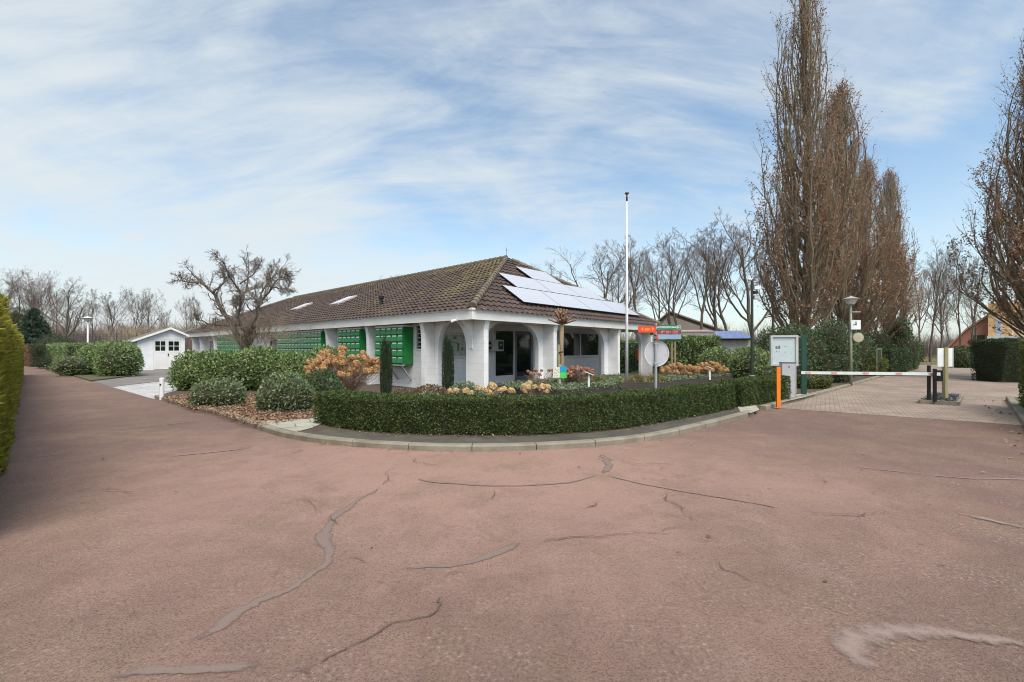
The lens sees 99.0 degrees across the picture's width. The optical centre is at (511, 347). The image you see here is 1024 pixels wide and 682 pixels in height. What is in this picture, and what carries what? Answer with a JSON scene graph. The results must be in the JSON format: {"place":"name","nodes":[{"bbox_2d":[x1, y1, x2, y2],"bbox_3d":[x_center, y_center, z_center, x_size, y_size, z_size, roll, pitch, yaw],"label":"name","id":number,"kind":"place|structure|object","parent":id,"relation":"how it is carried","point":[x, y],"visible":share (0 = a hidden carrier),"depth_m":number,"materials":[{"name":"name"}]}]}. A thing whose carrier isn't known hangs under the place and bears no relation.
{"place":"outdoors","nodes":[
{"label":"outdoors","id":0,"kind":"place"},
{"bbox_2d":[71,373,131,380],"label":"verge","id":1,"kind":"structure","parent":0,"point":[91,377],"depth_m":23.01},
{"bbox_2d":[44,342,89,369],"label":"clipped hedge","id":2,"kind":"object","parent":1,"relation":"on","point":[65,349],"visible":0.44,"depth_m":27.99,"materials":[{"name":"green plant"}]},
{"bbox_2d":[51,356,93,375],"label":"shrub","id":3,"kind":"object","parent":1,"relation":"on","point":[68,366],"visible":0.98,"depth_m":24.20,"materials":[{"name":"green plant"}]},
{"bbox_2d":[73,340,144,375],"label":"laurel hedge","id":4,"kind":"object","parent":1,"relation":"on","point":[113,358],"visible":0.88,"depth_m":23.77,"materials":[{"name":"green plant"}]},
{"bbox_2d":[95,369,173,386],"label":"forecourt","id":5,"kind":"structure","parent":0,"point":[145,376],"depth_m":21.74,"materials":[{"name":"grey concrete"}]},
{"bbox_2d":[123,327,189,369],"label":"garden shed","id":6,"kind":"structure","parent":5,"relation":"on","point":[160,348],"depth_m":31.32,"materials":[{"name":"white paint"}]},
{"bbox_2d":[154,339,166,369],"bbox_3d":[-25.154,0.490,31.267,0.040,2.160,0.747,0,0,42],"label":"door","id":7,"kind":"structure","parent":6,"relation":"in","point":[160,345],"depth_m":31.27,"materials":[{"name":"white paint"}]},
{"bbox_2d":[114,382,176,398],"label":"driveway","id":8,"kind":"structure","parent":0,"point":[150,390],"depth_m":16.98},
{"bbox_2d":[267,417,319,431],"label":"path","id":9,"kind":"structure","parent":0,"point":[297,425],"depth_m":8.52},
{"bbox_2d":[0,365,1023,681],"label":"road","id":10,"kind":"structure","parent":0,"point":[98,583],"depth_m":3.43,"materials":[{"name":"asphalt"}]},
{"bbox_2d":[17,307,53,343],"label":"fir tree","id":11,"kind":"object","parent":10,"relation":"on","point":[39,327],"visible":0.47,"depth_m":40.76,"materials":[{"name":"green plant"}]},
{"bbox_2d":[27,333,73,368],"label":"topiary dome","id":12,"kind":"structure","parent":10,"relation":"on","point":[39,346],"depth_m":32.78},
{"bbox_2d":[111,660,257,676],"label":"road repair","id":13,"kind":"structure","parent":10,"relation":"on","point":[195,669],"depth_m":2.17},
{"bbox_2d":[198,488,377,638],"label":"road repair","id":14,"kind":"structure","parent":10,"relation":"on","point":[323,535],"depth_m":3.05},
{"bbox_2d":[154,395,753,451],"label":"kerb","id":15,"kind":"structure","parent":10,"relation":"on","point":[424,446],"depth_m":7.14,"materials":[{"name":"concrete"}]},
{"bbox_2d":[407,543,518,568],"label":"road repair","id":16,"kind":"structure","parent":10,"relation":"on","point":[504,549],"depth_m":3.29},
{"bbox_2d":[830,623,1023,666],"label":"road repair","id":17,"kind":"structure","parent":10,"relation":"on","point":[851,644],"depth_m":2.41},
{"bbox_2d":[0,0,1023,346],"label":"sky","id":18,"kind":"structure","parent":0,"point":[358,141],"materials":[{"name":"blue"}]},
{"bbox_2d":[164,373,873,444],"bbox_3d":[7.789,1.562,45.080,70.241,0.100,47.812,0,0,-43],"label":"garden bed","id":19,"kind":"object","parent":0,"point":[371,388],"visible":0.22,"depth_m":9.43,"materials":[{"name":"soil"}]},
{"bbox_2d":[165,348,244,390],"bbox_3d":[-10.663,0.800,15.653,3.158,1.642,1.864,0,0,0],"label":"laurel shrub","id":20,"kind":"object","parent":19,"relation":"on","point":[188,370],"visible":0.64,"depth_m":15.15,"materials":[{"name":"green plant"}]},
{"bbox_2d":[185,375,248,406],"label":"shrub","id":21,"kind":"object","parent":19,"relation":"on","point":[222,391],"visible":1,"depth_m":11.26,"materials":[{"name":"green plant"}]},
{"bbox_2d":[163,393,318,426],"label":"fallen leaves","id":22,"kind":"object","parent":19,"relation":"on","point":[247,408],"visible":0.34,"depth_m":10.06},
{"bbox_2d":[167,245,323,350],"bbox_3d":[-11.521,-1.568,19.399,6.488,6.355,3.791,0,0,0],"label":"gnarled tree","id":23,"kind":"object","parent":19,"relation":"on","point":[248,333],"visible":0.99,"depth_m":19.19,"materials":[{"name":"brown plant"}]},
{"bbox_2d":[222,344,348,390],"bbox_3d":[-8.001,0.737,15.823,4.343,1.751,2.226,0,0,0],"label":"laurel shrub","id":24,"kind":"object","parent":19,"relation":"on","point":[252,368],"visible":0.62,"depth_m":15.16,"materials":[{"name":"green plant"}]},
{"bbox_2d":[253,370,317,411],"bbox_3d":[-5.465,1.062,10.635,1.503,1.034,1.198,0,0,0],"label":"domed shrub","id":25,"kind":"object","parent":19,"relation":"on","point":[291,391],"visible":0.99,"depth_m":10.31,"materials":[{"name":"green plant"}]},
{"bbox_2d":[301,367,346,405],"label":"domed shrub","id":26,"kind":"object","parent":19,"relation":"on","point":[319,380],"visible":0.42,"depth_m":11.04,"materials":[{"name":"green plant"}]},
{"bbox_2d":[303,345,379,390],"bbox_3d":[-4.934,0.712,12.918,2.268,1.603,1.340,0,0,0],"label":"dried hydrangea","id":27,"kind":"object","parent":19,"relation":"on","point":[368,365],"visible":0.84,"depth_m":12.68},
{"bbox_2d":[379,335,392,393],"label":"columnar yew","id":28,"kind":"object","parent":19,"relation":"on","point":[386,371],"visible":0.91,"depth_m":11.94,"materials":[{"name":"green plant"}]},
{"bbox_2d":[441,335,454,391],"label":"columnar yew","id":29,"kind":"object","parent":19,"relation":"on","point":[448,356],"visible":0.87,"depth_m":12.24,"materials":[{"name":"green plant"}]},
{"bbox_2d":[313,381,735,435],"bbox_3d":[0.944,1.186,8.905,9.662,0.725,2.558,0,0,-13],"label":"box hedge","id":30,"kind":"object","parent":19,"relation":"on","point":[478,414],"visible":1,"depth_m":7.83,"materials":[{"name":"green plant"}]},
{"bbox_2d":[309,409,739,442],"bbox_3d":[1.229,1.506,8.340,9.655,0.001,2.243,0,0,-17],"label":"strip","id":31,"kind":"object","parent":19,"relation":"on","point":[596,435],"visible":0.94,"depth_m":7.39,"materials":[{"name":"concrete"}]},
{"bbox_2d":[502,384,619,398],"bbox_3d":[2.868,1.357,15.438,2.735,0.315,7.423,0,0,43],"label":"timber planter","id":32,"kind":"object","parent":19,"relation":"on","point":[602,389],"visible":0.18,"depth_m":12.90,"materials":[{"name":"wood"}]},
{"bbox_2d":[548,308,575,383],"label":"pollarded tree","id":33,"kind":"object","parent":32,"relation":"on","point":[561,320],"visible":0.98,"depth_m":13.85,"materials":[{"name":"brown plant"}]},
{"bbox_2d":[502,372,628,392],"bbox_3d":[2.834,1.191,15.412,2.946,0.359,7.592,0,0,43],"label":"ground cover","id":34,"kind":"object","parent":32,"relation":"in","point":[568,385],"visible":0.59,"depth_m":13.74,"materials":[{"name":"green plant"}]},
{"bbox_2d":[564,364,594,382],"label":"dried hydrangea","id":35,"kind":"object","parent":32,"relation":"on","point":[572,374],"visible":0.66,"depth_m":14.12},
{"bbox_2d":[617,379,672,389],"bbox_3d":[4.525,1.327,15.075,2.009,0.375,1.710,0,0,0],"label":"timber planter","id":36,"kind":"object","parent":19,"relation":"on","point":[629,384],"visible":0.38,"depth_m":14.26,"materials":[{"name":"wood"}]},
{"bbox_2d":[625,192,628,381],"bbox_3d":[3.926,-2.031,14.950,0.150,6.563,0.146,0,0,0],"label":"flagpole","id":37,"kind":"object","parent":36,"relation":"on","point":[626,340],"visible":0.94,"depth_m":14.92,"materials":[{"name":"white metal"}]},
{"bbox_2d":[620,339,677,372],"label":"laurel hedge","id":38,"kind":"object","parent":19,"relation":"on","point":[622,357],"visible":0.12,"depth_m":26.36,"materials":[{"name":"green plant"}]},
{"bbox_2d":[638,323,680,387],"bbox_3d":[3.335,0.505,9.918,0.988,2.110,0.187,0,0,0],"label":"signpost","id":39,"kind":"object","parent":19,"relation":"on","point":[656,352],"visible":1,"depth_m":9.92,"materials":[{"name":"metal"}]},
{"bbox_2d":[663,334,722,374],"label":"laurel hedge","id":40,"kind":"object","parent":19,"relation":"on","point":[689,348],"visible":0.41,"depth_m":20.86,"materials":[{"name":"green plant"}]},
{"bbox_2d":[661,375,735,385],"bbox_3d":[7.438,1.327,17.743,6.840,0.375,1.779,0,0,-43],"label":"timber planter","id":41,"kind":"object","parent":19,"relation":"on","point":[697,380],"visible":0.27,"depth_m":16.26,"materials":[{"name":"wood"}]},
{"bbox_2d":[659,362,700,375],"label":"dried hydrangea","id":42,"kind":"object","parent":41,"relation":"on","point":[689,369],"visible":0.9,"depth_m":16.85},
{"bbox_2d":[673,230,732,330],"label":"bare tree","id":43,"kind":"object","parent":19,"relation":"on","point":[714,305],"visible":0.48,"depth_m":41.25,"materials":[{"name":"brown plant"}]},
{"bbox_2d":[669,220,746,329],"bbox_3d":[18.010,-5.029,39.941,7.396,13.274,4.132,0,0,15],"label":"bare tree","id":44,"kind":"object","parent":19,"relation":"on","point":[705,255],"visible":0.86,"depth_m":39.90,"materials":[{"name":"brown plant"}]},
{"bbox_2d":[697,345,734,370],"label":"laurel shrub","id":45,"kind":"object","parent":19,"relation":"on","point":[720,356],"visible":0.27,"depth_m":19.71,"materials":[{"name":"green plant"}]},
{"bbox_2d":[690,223,753,330],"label":"bare tree","id":46,"kind":"object","parent":19,"relation":"on","point":[719,307],"visible":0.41,"depth_m":44.66,"materials":[{"name":"brown plant"}]},
{"bbox_2d":[727,345,778,377],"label":"laurel shrub","id":47,"kind":"object","parent":19,"relation":"on","point":[740,363],"visible":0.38,"depth_m":17.85,"materials":[{"name":"green plant"}]},
{"bbox_2d":[747,278,759,375],"bbox_3d":[9.479,-0.583,17.197,0.460,4.285,0.215,0,0,0],"label":"camera mast","id":48,"kind":"object","parent":19,"relation":"on","point":[752,332],"visible":0.81,"depth_m":17.16,"materials":[{"name":"metal"}]},
{"bbox_2d":[720,374,791,406],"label":"box hedge","id":49,"kind":"object","parent":19,"relation":"on","point":[753,390],"visible":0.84,"depth_m":11.62,"materials":[{"name":"green plant"}]},
{"bbox_2d":[770,334,806,393],"bbox_3d":[8.957,0.574,14.190,1.013,1.972,0.190,0,0,19],"label":"notice case","id":50,"kind":"object","parent":19,"relation":"on","point":[783,348],"visible":0.9,"depth_m":14.12,"materials":[{"name":"grey paint"}]},
{"bbox_2d":[754,322,826,370],"bbox_3d":[11.914,0.237,18.793,3.116,2.688,2.390,0,0,0],"label":"holly shrub","id":51,"kind":"object","parent":19,"relation":"on","point":[813,353],"visible":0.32,"depth_m":18.49,"materials":[{"name":"green plant"}]},
{"bbox_2d":[734,0,877,332],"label":"columnar oak","id":52,"kind":"object","parent":19,"relation":"on","point":[796,231],"visible":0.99,"depth_m":21.45,"materials":[{"name":"brown plant"}]},
{"bbox_2d":[787,64,918,335],"bbox_3d":[20.174,-7.847,26.398,6.609,18.719,6.779,0,0,-25],"label":"columnar oak","id":53,"kind":"object","parent":19,"relation":"on","point":[841,310],"visible":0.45,"depth_m":25.83,"materials":[{"name":"brown plant"}]},
{"bbox_2d":[844,329,876,370],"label":"tall shrub","id":54,"kind":"object","parent":19,"relation":"on","point":[866,348],"visible":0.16,"depth_m":23.13,"materials":[{"name":"green plant"}]},
{"bbox_2d":[831,154,924,339],"bbox_3d":[25.463,-6.587,31.764,6.206,16.199,6.366,0,0,35],"label":"columnar oak","id":55,"kind":"object","parent":19,"relation":"on","point":[894,256],"visible":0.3,"depth_m":30.75,"materials":[{"name":"brown plant"}]},
{"bbox_2d":[875,347,919,371],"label":"ivy hedge","id":56,"kind":"object","parent":19,"relation":"on","point":[899,359],"visible":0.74,"depth_m":26.09,"materials":[{"name":"green plant"}]},
{"bbox_2d":[868,166,928,334],"bbox_3d":[31.297,-7.217,36.569,5.287,17.459,5.423,0,0,-28],"label":"columnar oak","id":57,"kind":"object","parent":19,"relation":"on","point":[891,193],"visible":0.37,"depth_m":35.85,"materials":[{"name":"brown plant"}]},
{"bbox_2d":[139,355,1022,425],"bbox_3d":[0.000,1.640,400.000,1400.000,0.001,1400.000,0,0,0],"label":"ground","id":58,"kind":"structure","parent":0,"point":[927,357],"depth_m":11.37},
{"bbox_2d":[0,289,18,480],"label":"conifer hedge","id":59,"kind":"object","parent":58,"relation":"on","point":[8,405],"visible":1,"depth_m":6.20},
{"bbox_2d":[9,322,24,417],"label":"conifer hedge","id":60,"kind":"object","parent":58,"relation":"on","point":[18,337],"visible":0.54,"depth_m":12.31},
{"bbox_2d":[3,265,60,313],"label":"bare tree","id":61,"kind":"object","parent":58,"relation":"on","point":[39,291],"visible":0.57,"depth_m":58.51,"materials":[{"name":"brown plant"}]},
{"bbox_2d":[11,274,66,333],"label":"bare tree","id":62,"kind":"object","parent":58,"relation":"on","point":[47,292],"visible":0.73,"depth_m":54.83,"materials":[{"name":"brown plant"}]},
{"bbox_2d":[19,277,105,339],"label":"bare tree","id":63,"kind":"object","parent":58,"relation":"on","point":[67,320],"visible":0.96,"depth_m":49.39,"materials":[{"name":"brown plant"}]},
{"bbox_2d":[91,288,135,339],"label":"bare tree","id":64,"kind":"object","parent":58,"relation":"on","point":[120,303],"visible":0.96,"depth_m":56.31,"materials":[{"name":"brown plant"}]},
{"bbox_2d":[50,316,206,355],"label":"brushwood","id":65,"kind":"object","parent":58,"relation":"on","point":[100,332],"visible":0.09,"depth_m":65.13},
{"bbox_2d":[76,316,190,342],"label":"brushwood","id":66,"kind":"object","parent":58,"relation":"on","point":[129,332],"visible":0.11,"depth_m":47.98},
{"bbox_2d":[115,286,163,332],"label":"bare tree","id":67,"kind":"object","parent":58,"relation":"on","point":[141,309],"visible":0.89,"depth_m":59.92,"materials":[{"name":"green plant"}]},
{"bbox_2d":[183,247,660,394],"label":"clubhouse","id":68,"kind":"structure","parent":58,"relation":"on","point":[478,304],"depth_m":18.43,"materials":[{"name":"paint"}]},
{"bbox_2d":[277,330,325,355],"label":"mailbox bank","id":69,"kind":"structure","parent":68,"relation":"attached to","point":[317,339],"depth_m":21.94,"materials":[{"name":"green metal"}]},
{"bbox_2d":[337,327,365,369],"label":"mailbox bank","id":70,"kind":"structure","parent":68,"relation":"attached to","point":[353,340],"depth_m":18.56,"materials":[{"name":"green metal"}]},
{"bbox_2d":[375,325,413,380],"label":"mailbox bank","id":71,"kind":"structure","parent":68,"relation":"attached to","point":[400,337],"depth_m":16.40,"materials":[{"name":"green metal"}]},
{"bbox_2d":[442,332,465,358],"bbox_3d":[-2.098,-0.075,16.109,0.060,0.950,1.240,0,0,42],"label":"window","id":72,"kind":"structure","parent":68,"relation":"attached to","point":[459,343],"depth_m":16.21,"materials":[{"name":"glass"}]},
{"bbox_2d":[494,329,514,382],"bbox_3d":[-0.333,0.375,18.153,0.120,2.250,1.240,0,0,42],"label":"door","id":73,"kind":"structure","parent":68,"relation":"in","point":[504,361],"depth_m":18.19,"materials":[{"name":"black glass"}]},
{"bbox_2d":[515,331,532,380],"bbox_3d":[0.513,0.385,19.061,0.120,2.150,1.200,0,0,42],"label":"door","id":74,"kind":"structure","parent":68,"relation":"in","point":[523,340],"depth_m":19.07,"materials":[{"name":"black glass"}]},
{"bbox_2d":[498,273,551,292],"bbox_3d":[0.577,-2.706,18.397,1.061,0.716,2.300,0,0,42],"label":"solar panel","id":75,"kind":"object","parent":68,"relation":"on","point":[523,282],"visible":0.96,"depth_m":18.25,"materials":[{"name":"white glass"}]},
{"bbox_2d":[502,285,560,306],"bbox_3d":[0.792,-1.986,17.002,1.111,0.749,2.300,0,0,42],"label":"solar panel","id":76,"kind":"object","parent":68,"relation":"on","point":[525,295],"visible":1,"depth_m":16.85,"materials":[{"name":"white glass"}]},
{"bbox_2d":[541,291,591,310],"bbox_3d":[2.344,-1.986,18.718,1.111,0.749,2.300,0,0,42],"label":"solar panel","id":77,"kind":"object","parent":68,"relation":"on","point":[565,301],"visible":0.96,"depth_m":18.61,"materials":[{"name":"white glass"}]},
{"bbox_2d":[559,332,599,357],"bbox_3d":[3.458,-0.125,22.316,0.160,1.270,3.740,0,0,42],"label":"window","id":78,"kind":"structure","parent":68,"relation":"in","point":[575,344],"depth_m":22.31,"materials":[{"name":"glass"}]},
{"bbox_2d":[542,241,657,309],"bbox_3d":[8.078,-4.123,39.569,12.417,11.461,6.934,0,0,-18],"label":"bare tree","id":79,"kind":"object","parent":58,"relation":"on","point":[607,280],"visible":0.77,"depth_m":39.49,"materials":[{"name":"brown plant"}]},
{"bbox_2d":[596,245,646,311],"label":"bare tree","id":80,"kind":"object","parent":58,"relation":"on","point":[618,283],"visible":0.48,"depth_m":58.88,"materials":[{"name":"brown plant"}]},
{"bbox_2d":[598,234,659,339],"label":"bare tree","id":81,"kind":"object","parent":58,"relation":"on","point":[631,267],"visible":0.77,"depth_m":42.37,"materials":[{"name":"brown plant"}]},
{"bbox_2d":[623,238,699,320],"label":"bare tree","id":82,"kind":"object","parent":58,"relation":"on","point":[658,295],"visible":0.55,"depth_m":48.95,"materials":[{"name":"brown plant"}]},
{"bbox_2d":[637,227,699,334],"bbox_3d":[13.814,-4.471,39.726,5.088,12.169,6.815,0,0,-11],"label":"bare tree","id":83,"kind":"object","parent":58,"relation":"on","point":[669,291],"visible":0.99,"depth_m":39.77,"materials":[{"name":"brown plant"}]},
{"bbox_2d":[641,241,709,324],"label":"bare tree","id":84,"kind":"object","parent":58,"relation":"on","point":[678,296],"visible":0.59,"depth_m":46.66,"materials":[{"name":"brown plant"}]},
{"bbox_2d":[634,311,757,343],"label":"barn","id":85,"kind":"structure","parent":58,"relation":"on","point":[685,322],"depth_m":48.21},
{"bbox_2d":[676,330,749,353],"bbox_3d":[13.784,0.160,30.972,4.904,2.880,5.000,0,0,13],"label":"chalet","id":86,"kind":"object","parent":58,"relation":"on","point":[732,340],"visible":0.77,"depth_m":28.86,"materials":[{"name":"blue tile"}]},
{"bbox_2d":[696,207,801,348],"bbox_3d":[21.771,-5.657,40.367,12.596,14.534,7.034,0,0,-27],"label":"bare tree","id":87,"kind":"object","parent":58,"relation":"on","point":[746,283],"visible":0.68,"depth_m":39.98,"materials":[{"name":"brown plant"}]},
{"bbox_2d":[878,330,958,356],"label":"brushwood","id":88,"kind":"object","parent":58,"relation":"on","point":[935,344],"visible":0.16,"depth_m":75.73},
{"bbox_2d":[927,29,1023,337],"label":"columnar oak","id":89,"kind":"object","parent":58,"relation":"on","point":[1013,273],"visible":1,"depth_m":21.78,"materials":[{"name":"brown plant"}]},
{"bbox_2d":[947,302,1023,347],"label":"brick house","id":90,"kind":"structure","parent":58,"relation":"on","point":[985,330],"depth_m":61.42,"materials":[{"name":"orange brick"}]},
{"bbox_2d":[967,337,1023,381],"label":"yew hedge","id":91,"kind":"object","parent":58,"relation":"on","point":[996,360],"visible":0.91,"depth_m":20.22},
{"bbox_2d":[774,365,1023,424],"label":"brick road","id":92,"kind":"structure","parent":0,"point":[899,396],"depth_m":13.40,"materials":[{"name":"brick"}]},
{"bbox_2d":[796,370,834,388],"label":"shrub","id":93,"kind":"object","parent":92,"relation":"on","point":[819,381],"visible":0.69,"depth_m":15.94,"materials":[{"name":"green plant"}]},
{"bbox_2d":[759,376,882,409],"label":"kerb","id":94,"kind":"structure","parent":92,"relation":"on","point":[773,404],"depth_m":14.34,"materials":[{"name":"concrete"}]},
{"bbox_2d":[807,318,862,382],"bbox_3d":[13.819,0.126,19.407,3.212,2.942,2.384,0,0,0],"label":"holly shrub","id":95,"kind":"object","parent":92,"relation":"on","point":[835,340],"visible":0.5,"depth_m":18.84,"materials":[{"name":"green plant"}]},
{"bbox_2d":[842,296,860,384],"bbox_3d":[13.946,-0.284,18.000,0.620,3.688,0.611,0,0,-40],"label":"street lamp","id":96,"kind":"object","parent":92,"relation":"on","point":[851,300],"visible":0.98,"depth_m":17.96,"materials":[{"name":"metal"}]},
{"bbox_2d":[856,351,889,376],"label":"clipped shrub","id":97,"kind":"object","parent":92,"relation":"on","point":[881,362],"visible":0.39,"depth_m":23.19,"materials":[{"name":"green plant"}]},
{"bbox_2d":[883,317,924,367],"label":"tall shrub","id":98,"kind":"object","parent":92,"relation":"on","point":[902,338],"visible":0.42,"depth_m":30.39,"materials":[{"name":"green plant"}]},
{"bbox_2d":[918,392,963,405],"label":"kerbed island","id":99,"kind":"structure","parent":92,"relation":"on","point":[954,399],"depth_m":12.46,"materials":[{"name":"concrete"}]},
{"bbox_2d":[927,365,942,401],"bbox_3d":[11.941,1.015,12.383,0.320,1.000,0.390,0,0,0],"label":"barrier rest","id":100,"kind":"object","parent":99,"relation":"on","point":[936,378],"visible":0.88,"depth_m":12.28,"materials":[{"name":"metal"}]},
{"bbox_2d":[796,371,940,375],"bbox_3d":[10.357,0.773,12.916,3.530,0.137,0.110,0,0,22],"label":"parking barrier","id":101,"kind":"object","parent":100,"relation":"attached to","point":[867,373],"visible":0.97,"depth_m":12.82,"materials":[{"name":"metal"}]},
{"bbox_2d":[937,347,953,397],"bbox_3d":[12.778,0.770,12.900,0.517,1.540,0.100,0,0,-6],"label":"post sign","id":102,"kind":"object","parent":99,"relation":"on","point":[945,358],"visible":0.91,"depth_m":12.87,"materials":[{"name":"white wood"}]},
{"bbox_2d":[951,345,973,367],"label":"rounded bush","id":103,"kind":"object","parent":92,"relation":"on","point":[961,356],"visible":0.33,"depth_m":34.06,"materials":[{"name":"green plant"}]},
{"bbox_2d":[917,359,936,364],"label":"grass verge","id":104,"kind":"object","parent":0,"point":[930,363],"depth_m":45.47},
{"bbox_2d":[902,250,949,359],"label":"bare tree","id":105,"kind":"object","parent":104,"relation":"on","point":[926,308],"visible":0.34,"depth_m":54.10,"materials":[{"name":"brown plant"}]},
{"bbox_2d":[913,252,960,347],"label":"bare tree","id":106,"kind":"object","parent":104,"relation":"on","point":[941,326],"visible":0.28,"depth_m":57.91,"materials":[{"name":"brown plant"}]},
{"bbox_2d":[919,236,980,361],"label":"bare tree","id":107,"kind":"object","parent":104,"relation":"on","point":[935,303],"visible":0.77,"depth_m":46.42,"materials":[{"name":"brown plant"}]},
{"bbox_2d":[932,244,982,345],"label":"bare tree","id":108,"kind":"object","parent":104,"relation":"on","point":[958,323],"visible":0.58,"depth_m":45.80,"materials":[{"name":"brown plant"}]},
{"bbox_2d":[942,281,1002,338],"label":"bare tree","id":109,"kind":"object","parent":104,"relation":"on","point":[972,314],"visible":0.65,"depth_m":44.00,"materials":[{"name":"brown plant"}]},
{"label":"verge","id":110,"kind":"structure","parent":0,"visible":0},
{"bbox_2d":[1017,337,1023,406],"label":"privet hedge","id":111,"kind":"object","parent":110,"relation":"on","point":[1021,379],"visible":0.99,"depth_m":11.09,"materials":[{"name":"green plant"}]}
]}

